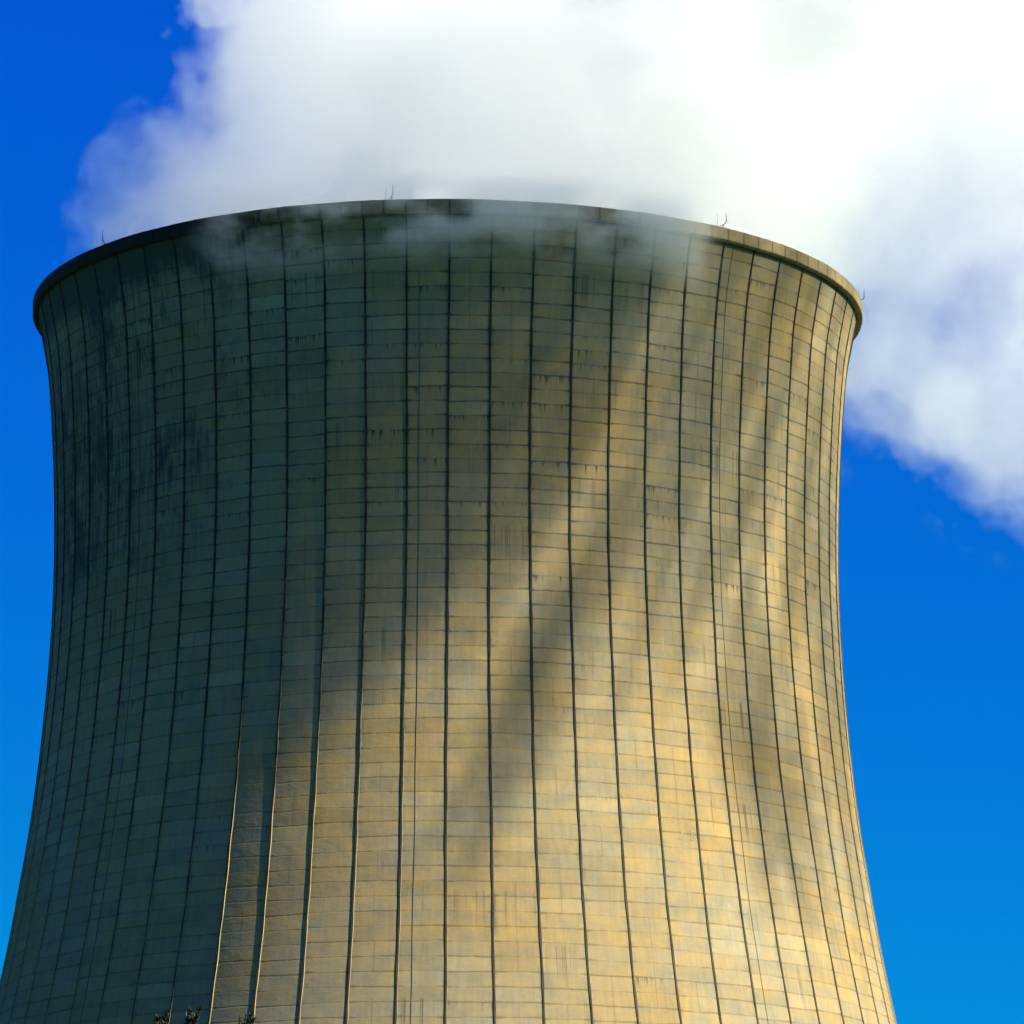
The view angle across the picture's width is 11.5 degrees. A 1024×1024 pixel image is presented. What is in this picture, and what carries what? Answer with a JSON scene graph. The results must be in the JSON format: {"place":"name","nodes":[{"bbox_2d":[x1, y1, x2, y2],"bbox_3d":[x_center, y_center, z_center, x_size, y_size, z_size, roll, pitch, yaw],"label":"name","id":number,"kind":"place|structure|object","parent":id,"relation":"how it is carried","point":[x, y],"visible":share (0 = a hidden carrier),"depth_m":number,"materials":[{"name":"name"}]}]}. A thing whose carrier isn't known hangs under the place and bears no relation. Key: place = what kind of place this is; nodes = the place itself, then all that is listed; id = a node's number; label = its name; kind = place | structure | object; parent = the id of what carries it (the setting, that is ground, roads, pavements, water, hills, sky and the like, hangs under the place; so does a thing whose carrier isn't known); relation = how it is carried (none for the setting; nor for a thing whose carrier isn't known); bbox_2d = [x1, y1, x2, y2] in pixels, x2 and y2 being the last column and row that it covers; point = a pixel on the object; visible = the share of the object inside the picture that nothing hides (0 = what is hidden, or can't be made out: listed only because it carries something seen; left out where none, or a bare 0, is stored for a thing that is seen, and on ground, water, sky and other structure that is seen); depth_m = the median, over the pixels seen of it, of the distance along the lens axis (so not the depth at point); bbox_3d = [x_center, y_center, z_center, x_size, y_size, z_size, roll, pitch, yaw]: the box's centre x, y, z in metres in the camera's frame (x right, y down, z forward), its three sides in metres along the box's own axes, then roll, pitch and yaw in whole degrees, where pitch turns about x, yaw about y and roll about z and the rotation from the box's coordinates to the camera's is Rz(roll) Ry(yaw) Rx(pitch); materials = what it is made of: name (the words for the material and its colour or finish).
{"place":"outdoors","nodes":[
{"label":"outdoors","id":0,"kind":"place"},
{"bbox_2d":[182,1005,202,1023],"bbox_3d":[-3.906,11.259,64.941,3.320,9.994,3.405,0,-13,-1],"label":"young tree","id":1,"kind":"object","parent":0,"point":[194,1019],"visible":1,"depth_m":66.05,"materials":[{"name":"green plant"}]},
{"bbox_2d":[238,1011,255,1023],"bbox_3d":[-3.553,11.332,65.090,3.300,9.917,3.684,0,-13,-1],"label":"young tree","id":2,"kind":"object","parent":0,"point":[250,1020],"visible":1,"depth_m":66.04,"materials":[{"name":"green plant"}]},
{"bbox_2d":[0,0,1023,1023],"label":"sky","id":3,"kind":"structure","parent":0,"point":[880,143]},
{"label":"ground","id":4,"kind":"structure","parent":0,"visible":0},
{"bbox_2d":[153,1011,169,1023],"bbox_3d":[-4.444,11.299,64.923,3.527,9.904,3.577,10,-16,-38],"label":"young tree","id":5,"kind":"object","parent":4,"relation":"on","point":[164,1019],"visible":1,"depth_m":65.97,"materials":[{"name":"green plant"}]},
{"bbox_2d":[0,184,896,1023],"bbox_3d":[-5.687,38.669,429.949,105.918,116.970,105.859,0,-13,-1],"label":"cooling tower","id":6,"kind":"structure","parent":4,"relation":"on","point":[446,624],"depth_m":406.92,"materials":[{"name":"concrete"}]}
]}

